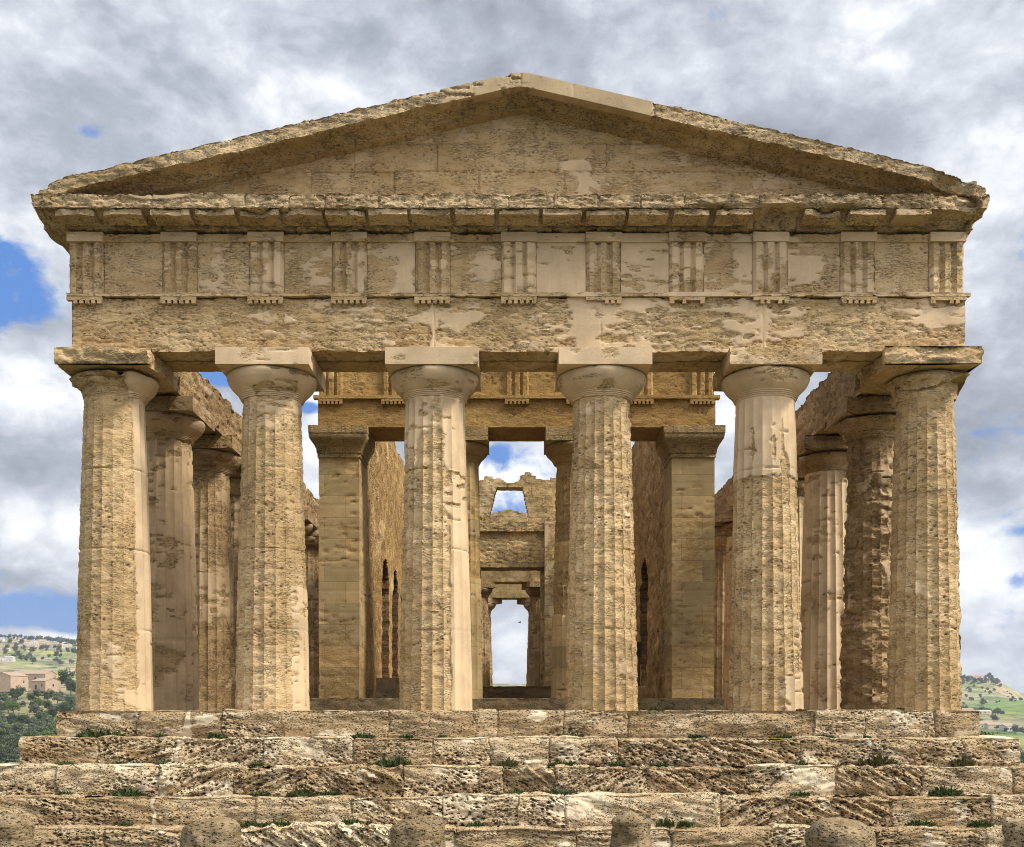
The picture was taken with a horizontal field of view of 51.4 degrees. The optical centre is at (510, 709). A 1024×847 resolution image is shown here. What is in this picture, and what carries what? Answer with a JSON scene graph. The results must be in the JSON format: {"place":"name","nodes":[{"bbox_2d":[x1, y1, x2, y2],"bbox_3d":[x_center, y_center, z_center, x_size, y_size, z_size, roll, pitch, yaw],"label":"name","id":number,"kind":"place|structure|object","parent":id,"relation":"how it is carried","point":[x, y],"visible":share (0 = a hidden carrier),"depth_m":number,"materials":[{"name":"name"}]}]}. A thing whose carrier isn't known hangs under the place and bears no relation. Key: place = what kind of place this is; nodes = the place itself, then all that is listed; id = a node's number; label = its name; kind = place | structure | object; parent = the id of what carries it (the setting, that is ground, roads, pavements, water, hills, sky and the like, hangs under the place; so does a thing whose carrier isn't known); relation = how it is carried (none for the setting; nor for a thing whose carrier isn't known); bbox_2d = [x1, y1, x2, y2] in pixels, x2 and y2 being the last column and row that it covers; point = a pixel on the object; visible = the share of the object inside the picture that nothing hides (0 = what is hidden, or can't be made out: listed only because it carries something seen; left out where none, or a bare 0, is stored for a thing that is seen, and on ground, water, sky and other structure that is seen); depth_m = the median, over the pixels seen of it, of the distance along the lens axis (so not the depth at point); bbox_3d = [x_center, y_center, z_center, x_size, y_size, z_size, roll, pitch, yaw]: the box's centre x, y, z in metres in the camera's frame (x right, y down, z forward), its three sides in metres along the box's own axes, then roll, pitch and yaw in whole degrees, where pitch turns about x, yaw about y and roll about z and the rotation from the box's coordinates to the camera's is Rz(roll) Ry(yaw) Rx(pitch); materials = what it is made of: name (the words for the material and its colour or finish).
{"place":"outdoors","nodes":[
{"label":"outdoors","id":0,"kind":"place"},
{"bbox_2d":[0,638,1023,767],"bbox_3d":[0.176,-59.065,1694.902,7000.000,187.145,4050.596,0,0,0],"label":"terrain","id":1,"kind":"structure","parent":0,"point":[1014,712],"depth_m":1378.28,"materials":[{"name":"green plant"}]},
{"bbox_2d":[0,722,6,728],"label":"olive tree","id":2,"kind":"object","parent":1,"relation":"on","point":[3,725],"visible":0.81,"depth_m":445.25,"materials":[{"name":"green plant"}]},
{"bbox_2d":[0,713,6,721],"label":"olive tree","id":3,"kind":"object","parent":1,"relation":"on","point":[2,715],"visible":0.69,"depth_m":471.08,"materials":[{"name":"green plant"}]},
{"bbox_2d":[0,692,7,700],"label":"olive tree","id":4,"kind":"object","parent":1,"relation":"on","point":[3,697],"visible":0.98,"depth_m":557.95,"materials":[{"name":"green plant"}]},
{"bbox_2d":[0,743,13,753],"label":"evergreen tree","id":5,"kind":"object","parent":1,"relation":"on","point":[9,748],"visible":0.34,"depth_m":318.95,"materials":[{"name":"green plant"}]},
{"bbox_2d":[0,748,15,762],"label":"evergreen tree","id":6,"kind":"object","parent":1,"relation":"on","point":[4,755],"visible":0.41,"depth_m":294.28,"materials":[{"name":"green plant"}]},
{"bbox_2d":[1,699,14,712],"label":"leafy tree","id":7,"kind":"object","parent":1,"relation":"on","point":[6,703],"visible":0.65,"depth_m":522.33,"materials":[{"name":"green plant"}]},
{"bbox_2d":[2,734,15,742],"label":"olive tree","id":8,"kind":"object","parent":1,"relation":"on","point":[8,738],"visible":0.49,"depth_m":380.71,"materials":[{"name":"green plant"}]},
{"bbox_2d":[0,728,17,738],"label":"evergreen tree","id":9,"kind":"object","parent":1,"relation":"on","point":[6,732],"visible":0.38,"depth_m":394.63,"materials":[{"name":"green plant"}]},
{"bbox_2d":[0,757,18,763],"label":"evergreen tree","id":10,"kind":"object","parent":1,"relation":"on","point":[7,760],"visible":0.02,"depth_m":215.32,"materials":[{"name":"green plant"}]},
{"bbox_2d":[5,656,14,661],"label":"house","id":11,"kind":"structure","parent":1,"relation":"on","point":[9,658],"depth_m":1396.02,"materials":[{"name":"white paint"}]},
{"bbox_2d":[5,714,17,723],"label":"evergreen tree","id":12,"kind":"object","parent":1,"relation":"on","point":[10,719],"visible":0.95,"depth_m":467.82,"materials":[{"name":"green plant"}]},
{"bbox_2d":[6,736,19,749],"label":"evergreen tree","id":13,"kind":"object","parent":1,"relation":"on","point":[10,743],"visible":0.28,"depth_m":338.43,"materials":[{"name":"green plant"}]},
{"bbox_2d":[6,701,20,712],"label":"leafy tree","id":14,"kind":"object","parent":1,"relation":"on","point":[11,706],"visible":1,"depth_m":518.30,"materials":[{"name":"green plant"}]},
{"bbox_2d":[7,724,19,732],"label":"olive tree","id":15,"kind":"object","parent":1,"relation":"on","point":[13,725],"visible":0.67,"depth_m":435.79,"materials":[{"name":"green plant"}]},
{"bbox_2d":[0,672,27,691],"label":"farmhouse","id":16,"kind":"object","parent":1,"relation":"on","point":[9,681],"visible":0.95,"depth_m":609.21,"materials":[{"name":"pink paint"}]},
{"bbox_2d":[9,689,21,698],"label":"evergreen tree","id":17,"kind":"object","parent":1,"relation":"on","point":[16,693],"visible":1,"depth_m":568.98,"materials":[{"name":"green plant"}]},
{"bbox_2d":[11,747,19,755],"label":"olive tree","id":18,"kind":"object","parent":1,"relation":"on","point":[16,750],"visible":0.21,"depth_m":319.46,"materials":[{"name":"green plant"}]},
{"bbox_2d":[0,814,35,846],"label":"stone bollard","id":19,"kind":"object","parent":1,"relation":"on","point":[16,831],"visible":1,"depth_m":9.65,"materials":[{"name":"stone"}]},
{"bbox_2d":[10,685,25,699],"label":"evergreen tree","id":20,"kind":"object","parent":1,"relation":"on","point":[23,689],"visible":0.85,"depth_m":574.54,"materials":[{"name":"green plant"}]},
{"bbox_2d":[15,722,25,730],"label":"olive tree","id":21,"kind":"object","parent":1,"relation":"on","point":[20,726],"visible":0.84,"depth_m":433.82,"materials":[{"name":"green plant"}]},
{"bbox_2d":[16,713,27,723],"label":"evergreen tree","id":22,"kind":"object","parent":1,"relation":"on","point":[22,719],"visible":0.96,"depth_m":463.38,"materials":[{"name":"green plant"}]},
{"bbox_2d":[22,729,36,736],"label":"evergreen tree","id":23,"kind":"object","parent":1,"relation":"on","point":[25,734],"visible":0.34,"depth_m":387.56,"materials":[{"name":"green plant"}]},
{"bbox_2d":[26,692,37,700],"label":"evergreen tree","id":24,"kind":"object","parent":1,"relation":"on","point":[31,696],"visible":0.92,"depth_m":559.57,"materials":[{"name":"green plant"}]},
{"bbox_2d":[26,723,38,731],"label":"olive tree","id":25,"kind":"object","parent":1,"relation":"on","point":[30,726],"visible":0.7,"depth_m":433.90,"materials":[{"name":"green plant"}]},
{"bbox_2d":[28,703,39,714],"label":"olive tree","id":26,"kind":"object","parent":1,"relation":"on","point":[36,706],"visible":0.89,"depth_m":506.96,"materials":[{"name":"green plant"}]},
{"bbox_2d":[28,717,39,725],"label":"olive tree","id":27,"kind":"object","parent":1,"relation":"on","point":[32,720],"visible":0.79,"depth_m":457.18,"materials":[{"name":"green plant"}]},
{"bbox_2d":[14,670,56,687],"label":"farmhouse","id":28,"kind":"object","parent":1,"relation":"on","point":[34,674],"visible":0.4,"depth_m":635.18,"materials":[{"name":"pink paint"}]},
{"bbox_2d":[33,688,42,697],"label":"evergreen tree","id":29,"kind":"object","parent":1,"relation":"on","point":[36,692],"visible":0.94,"depth_m":580.29,"materials":[{"name":"green plant"}]},
{"bbox_2d":[34,698,43,705],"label":"leafy tree","id":30,"kind":"object","parent":1,"relation":"on","point":[41,701],"visible":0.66,"depth_m":543.21,"materials":[{"name":"green plant"}]},
{"bbox_2d":[38,726,49,731],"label":"olive tree","id":31,"kind":"object","parent":1,"relation":"on","point":[41,728],"visible":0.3,"depth_m":414.88,"materials":[{"name":"green plant"}]},
{"bbox_2d":[38,715,52,726],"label":"olive tree","id":32,"kind":"object","parent":1,"relation":"on","point":[45,720],"visible":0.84,"depth_m":447.70,"materials":[{"name":"green plant"}]},
{"bbox_2d":[37,730,53,735],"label":"leafy tree","id":33,"kind":"object","parent":1,"relation":"on","point":[45,733],"visible":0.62,"depth_m":400.69,"materials":[{"name":"green plant"}]},
{"bbox_2d":[31,678,60,694],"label":"farmhouse","id":34,"kind":"object","parent":1,"relation":"on","point":[45,684],"visible":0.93,"depth_m":596.74,"materials":[{"name":"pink paint"}]},
{"bbox_2d":[42,698,53,710],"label":"evergreen tree","id":35,"kind":"object","parent":1,"relation":"on","point":[46,704],"visible":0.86,"depth_m":520.08,"materials":[{"name":"green plant"}]},
{"bbox_2d":[42,688,54,698],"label":"evergreen tree","id":36,"kind":"object","parent":1,"relation":"on","point":[48,694],"visible":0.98,"depth_m":563.96,"materials":[{"name":"green plant"}]},
{"bbox_2d":[43,723,54,729],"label":"leafy tree","id":37,"kind":"object","parent":1,"relation":"on","point":[50,726],"visible":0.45,"depth_m":424.25,"materials":[{"name":"green plant"}]},
{"bbox_2d":[47,706,59,717],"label":"evergreen tree","id":38,"kind":"object","parent":1,"relation":"on","point":[53,711],"visible":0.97,"depth_m":494.92,"materials":[{"name":"green plant"}]},
{"bbox_2d":[52,691,64,703],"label":"olive tree","id":39,"kind":"object","parent":1,"relation":"on","point":[56,696],"visible":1,"depth_m":554.01,"materials":[{"name":"green plant"}]},
{"bbox_2d":[56,702,66,710],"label":"olive tree","id":40,"kind":"object","parent":1,"relation":"on","point":[58,707],"visible":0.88,"depth_m":500.98,"materials":[{"name":"green plant"}]},
{"bbox_2d":[57,668,74,687],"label":"evergreen tree","id":41,"kind":"object","parent":1,"relation":"on","point":[64,676],"visible":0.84,"depth_m":638.06,"materials":[{"name":"green plant"}]},
{"bbox_2d":[60,701,74,710],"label":"evergreen tree","id":42,"kind":"object","parent":1,"relation":"on","point":[68,707],"visible":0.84,"depth_m":500.51,"materials":[{"name":"green plant"}]},
{"bbox_2d":[64,677,75,694],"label":"evergreen tree","id":43,"kind":"object","parent":1,"relation":"on","point":[70,685],"visible":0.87,"depth_m":599.19,"materials":[{"name":"green plant"}]},
{"bbox_2d":[65,695,75,704],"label":"olive tree","id":44,"kind":"object","parent":1,"relation":"on","point":[70,699],"visible":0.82,"depth_m":531.09,"materials":[{"name":"green plant"}]},
{"bbox_2d":[66,666,75,673],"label":"house","id":45,"kind":"structure","parent":1,"relation":"on","point":[72,668],"depth_m":996.13,"materials":[{"name":"beige paint"}]},
{"bbox_2d":[179,817,241,846],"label":"stone bollard","id":46,"kind":"object","parent":1,"relation":"on","point":[218,832],"visible":1,"depth_m":9.59,"materials":[{"name":"beige stone"}]},
{"bbox_2d":[390,815,445,846],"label":"stone bollard","id":47,"kind":"object","parent":1,"relation":"on","point":[424,831],"visible":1,"depth_m":9.62,"materials":[{"name":"beige stone"}]},
{"bbox_2d":[0,72,1023,846],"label":"temple","id":48,"kind":"structure","parent":1,"relation":"on","point":[584,284],"depth_m":19.67,"materials":[{"name":"stone"}]},
{"bbox_2d":[56,760,74,764],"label":"weed tuft","id":49,"kind":"object","parent":48,"relation":"on","point":[63,763],"visible":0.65,"depth_m":18.83,"materials":[{"name":"green plant"}]},
{"bbox_2d":[56,790,74,794],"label":"weed tuft","id":50,"kind":"object","parent":48,"relation":"on","point":[64,792],"visible":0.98,"depth_m":18.40,"materials":[{"name":"green plant"}]},
{"bbox_2d":[74,725,117,737],"bbox_3d":[-7.495,0.400,19.304,0.859,0.279,0.494,0,0,-2],"label":"weed tuft","id":51,"kind":"object","parent":48,"relation":"on","point":[91,734],"visible":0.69,"depth_m":19.23,"materials":[{"name":"green plant"}]},
{"bbox_2d":[111,731,125,735],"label":"weed tuft","id":52,"kind":"object","parent":48,"relation":"on","point":[120,734],"visible":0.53,"depth_m":19.31,"materials":[{"name":"green plant"}]},
{"bbox_2d":[118,820,132,826],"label":"weed tuft","id":53,"kind":"object","parent":48,"relation":"on","point":[121,823],"visible":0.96,"depth_m":17.93,"materials":[{"name":"green plant"}]},
{"bbox_2d":[112,787,145,796],"bbox_3d":[-6.608,1.411,18.403,0.707,0.184,0.329,0,0,19],"label":"weed tuft","id":54,"kind":"object","parent":48,"relation":"on","point":[121,792],"visible":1,"depth_m":18.36,"materials":[{"name":"green plant"}]},
{"bbox_2d":[152,732,166,737],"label":"weed tuft","id":55,"kind":"object","parent":48,"relation":"on","point":[158,735],"visible":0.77,"depth_m":19.30,"materials":[{"name":"green plant"}]},
{"bbox_2d":[155,758,175,764],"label":"weed tuft","id":56,"kind":"object","parent":48,"relation":"on","point":[162,762],"visible":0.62,"depth_m":18.86,"materials":[{"name":"green plant"}]},
{"bbox_2d":[207,732,226,738],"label":"weed tuft","id":57,"kind":"object","parent":48,"relation":"on","point":[217,735],"visible":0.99,"depth_m":19.30,"materials":[{"name":"green plant"}]},
{"bbox_2d":[240,819,267,827],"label":"weed tuft","id":58,"kind":"object","parent":48,"relation":"on","point":[246,824],"visible":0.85,"depth_m":17.89,"materials":[{"name":"green plant"}]},
{"bbox_2d":[250,760,263,766],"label":"weed tuft","id":59,"kind":"object","parent":48,"relation":"on","point":[255,764],"visible":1,"depth_m":18.85,"materials":[{"name":"green plant"}]},
{"bbox_2d":[246,790,270,796],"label":"weed tuft","id":60,"kind":"object","parent":48,"relation":"on","point":[257,793],"visible":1,"depth_m":18.37,"materials":[{"name":"green plant"}]},
{"bbox_2d":[265,818,293,826],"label":"weed tuft","id":61,"kind":"object","parent":48,"relation":"on","point":[282,823],"visible":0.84,"depth_m":17.91,"materials":[{"name":"green plant"}]},
{"bbox_2d":[286,786,317,796],"bbox_3d":[-3.590,1.401,18.410,0.618,0.211,0.302,0,0,-11],"label":"weed tuft","id":62,"kind":"object","parent":48,"relation":"on","point":[296,792],"visible":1,"depth_m":18.36,"materials":[{"name":"green plant"}]},
{"bbox_2d":[319,790,341,795],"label":"weed tuft","id":63,"kind":"object","parent":48,"relation":"on","point":[330,793],"visible":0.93,"depth_m":18.37,"materials":[{"name":"green plant"}]},
{"bbox_2d":[341,815,362,825],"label":"weed tuft","id":64,"kind":"object","parent":48,"relation":"on","point":[348,822],"visible":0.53,"depth_m":17.93,"materials":[{"name":"green plant"}]},
{"bbox_2d":[350,731,375,737],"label":"weed tuft","id":65,"kind":"object","parent":48,"relation":"on","point":[360,735],"visible":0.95,"depth_m":19.29,"materials":[{"name":"green plant"}]},
{"bbox_2d":[376,677,399,697],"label":"stone block","id":66,"kind":"structure","parent":48,"relation":"attached to","point":[387,687],"depth_m":26.62,"materials":[{"name":"stone"}]},
{"bbox_2d":[374,754,405,766],"bbox_3d":[-2.138,0.901,18.858,0.675,0.244,0.329,0,0,20],"label":"weed tuft","id":67,"kind":"object","parent":48,"relation":"on","point":[383,763],"visible":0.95,"depth_m":18.81,"materials":[{"name":"green plant"}]},
{"bbox_2d":[389,754,412,766],"bbox_3d":[-1.945,0.890,18.874,0.479,0.249,0.327,0,0,14],"label":"weed tuft","id":68,"kind":"object","parent":48,"relation":"on","point":[400,760],"visible":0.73,"depth_m":18.80,"materials":[{"name":"green plant"}]},
{"bbox_2d":[398,734,412,738],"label":"weed tuft","id":69,"kind":"object","parent":48,"relation":"on","point":[405,736],"visible":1,"depth_m":19.28,"materials":[{"name":"green plant"}]},
{"bbox_2d":[465,820,483,826],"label":"weed tuft","id":70,"kind":"object","parent":48,"relation":"on","point":[474,824],"visible":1,"depth_m":17.94,"materials":[{"name":"green plant"}]},
{"bbox_2d":[495,757,518,766],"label":"weed tuft","id":71,"kind":"object","parent":48,"relation":"on","point":[509,762],"visible":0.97,"depth_m":18.83,"materials":[{"name":"green plant"}]},
{"bbox_2d":[505,788,522,793],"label":"weed tuft","id":72,"kind":"object","parent":48,"relation":"on","point":[513,792],"visible":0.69,"depth_m":18.40,"materials":[{"name":"green plant"}]},
{"bbox_2d":[546,759,577,766],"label":"weed tuft","id":73,"kind":"object","parent":48,"relation":"on","point":[556,762],"visible":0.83,"depth_m":18.84,"materials":[{"name":"green plant"}]},
{"bbox_2d":[545,788,579,795],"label":"weed tuft","id":74,"kind":"object","parent":48,"relation":"on","point":[564,793],"visible":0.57,"depth_m":18.36,"materials":[{"name":"green plant"}]},
{"bbox_2d":[562,732,583,736],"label":"weed tuft","id":75,"kind":"object","parent":48,"relation":"on","point":[577,734],"visible":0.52,"depth_m":19.29,"materials":[{"name":"green plant"}]},
{"bbox_2d":[608,760,625,766],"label":"weed tuft","id":76,"kind":"object","parent":48,"relation":"on","point":[616,763],"visible":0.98,"depth_m":18.85,"materials":[{"name":"green plant"}]},
{"bbox_2d":[636,642,641,685],"bbox_3d":[3.451,-1.283,29.600,0.390,1.230,0.060,0,0,0],"label":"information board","id":77,"kind":"object","parent":48,"relation":"on","point":[639,651],"visible":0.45,"depth_m":29.57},
{"bbox_2d":[647,706,664,710],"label":"weed tuft","id":78,"kind":"object","parent":48,"relation":"on","point":[650,708],"visible":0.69,"depth_m":19.75,"materials":[{"name":"green plant"}]},
{"bbox_2d":[650,762,666,766],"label":"weed tuft","id":79,"kind":"object","parent":48,"relation":"on","point":[657,764],"visible":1,"depth_m":18.85,"materials":[{"name":"green plant"}]},
{"bbox_2d":[655,817,674,827],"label":"weed tuft","id":80,"kind":"object","parent":48,"relation":"on","point":[664,823],"visible":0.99,"depth_m":17.93,"materials":[{"name":"green plant"}]},
{"bbox_2d":[676,821,693,827],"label":"weed tuft","id":81,"kind":"object","parent":48,"relation":"on","point":[680,824],"visible":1,"depth_m":17.93,"materials":[{"name":"green plant"}]},
{"bbox_2d":[687,734,699,738],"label":"weed tuft","id":82,"kind":"object","parent":48,"relation":"on","point":[691,736],"visible":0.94,"depth_m":19.31,"materials":[{"name":"green plant"}]},
{"bbox_2d":[775,734,791,738],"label":"weed tuft","id":83,"kind":"object","parent":48,"relation":"on","point":[786,736],"visible":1,"depth_m":19.29,"materials":[{"name":"green plant"}]},
{"bbox_2d":[789,790,809,796],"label":"weed tuft","id":84,"kind":"object","parent":48,"relation":"on","point":[797,793],"visible":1,"depth_m":18.39,"materials":[{"name":"green plant"}]},
{"bbox_2d":[793,760,807,764],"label":"weed tuft","id":85,"kind":"object","parent":48,"relation":"on","point":[798,763],"visible":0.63,"depth_m":18.84,"materials":[{"name":"green plant"}]},
{"bbox_2d":[856,752,901,766],"bbox_3d":[6.547,0.869,18.873,0.792,0.296,0.503,0,0,4],"label":"weed tuft","id":86,"kind":"object","parent":48,"relation":"on","point":[877,760],"visible":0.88,"depth_m":18.75,"materials":[{"name":"green plant"}]},
{"bbox_2d":[904,818,937,826],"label":"weed tuft","id":87,"kind":"object","parent":48,"relation":"on","point":[921,823],"visible":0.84,"depth_m":17.90,"materials":[{"name":"green plant"}]},
{"bbox_2d":[928,783,964,796],"bbox_3d":[7.549,1.383,18.408,0.773,0.256,0.357,0,0,-16],"label":"weed tuft","id":88,"kind":"object","parent":48,"relation":"on","point":[944,791],"visible":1,"depth_m":18.34,"materials":[{"name":"green plant"}]},
{"bbox_2d":[949,753,976,766],"bbox_3d":[8.048,0.880,18.885,0.527,0.270,0.352,0,0,-18],"label":"weed tuft","id":89,"kind":"object","parent":48,"relation":"on","point":[969,761],"visible":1,"depth_m":18.80,"materials":[{"name":"green plant"}]},
{"bbox_2d":[966,819,994,827],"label":"weed tuft","id":90,"kind":"object","parent":48,"relation":"on","point":[977,824],"visible":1,"depth_m":17.92,"materials":[{"name":"green plant"}]},
{"bbox_2d":[980,729,997,735],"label":"shrub","id":91,"kind":"object","parent":48,"relation":"on","point":[985,733],"visible":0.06,"depth_m":22.50,"materials":[{"name":"green plant"}]},
{"bbox_2d":[610,810,651,846],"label":"stone bollard","id":92,"kind":"object","parent":1,"relation":"on","point":[630,828],"visible":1,"depth_m":9.65,"materials":[{"name":"beige stone"}]},
{"bbox_2d":[805,817,875,846],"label":"stone bollard","id":93,"kind":"object","parent":1,"relation":"on","point":[834,832],"visible":1,"depth_m":9.57,"materials":[{"name":"beige stone"}]},
{"bbox_2d":[979,710,991,714],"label":"house","id":94,"kind":"structure","parent":1,"relation":"on","point":[988,712],"depth_m":1165.37,"materials":[{"name":"beige paint"}]},
{"bbox_2d":[980,722,1000,727],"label":"house","id":95,"kind":"structure","parent":1,"relation":"on","point":[982,724],"depth_m":1002.00,"materials":[{"name":"white paint"}]},
{"bbox_2d":[991,713,999,720],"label":"evergreen tree","id":96,"kind":"object","parent":1,"relation":"on","point":[994,717],"visible":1,"depth_m":1073.70,"materials":[{"name":"green plant"}]},
{"bbox_2d":[984,723,1013,728],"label":"house","id":97,"kind":"structure","parent":1,"relation":"on","point":[990,725],"depth_m":980.82,"materials":[{"name":"beige paint"}]},
{"bbox_2d":[999,724,1011,730],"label":"house","id":98,"kind":"structure","parent":1,"relation":"on","point":[1002,726],"depth_m":957.88,"materials":[{"name":"white paint"}]},
{"bbox_2d":[1002,817,1023,846],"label":"stone bollard","id":99,"kind":"object","parent":1,"relation":"on","point":[1013,830],"visible":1,"depth_m":9.71,"materials":[{"name":"stone"}]},
{"bbox_2d":[1011,724,1020,731],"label":"evergreen tree","id":100,"kind":"object","parent":1,"relation":"on","point":[1015,728],"visible":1,"depth_m":928.78,"materials":[{"name":"green plant"}]},
{"bbox_2d":[0,0,1023,692],"label":"sky","id":101,"kind":"structure","parent":0,"point":[86,85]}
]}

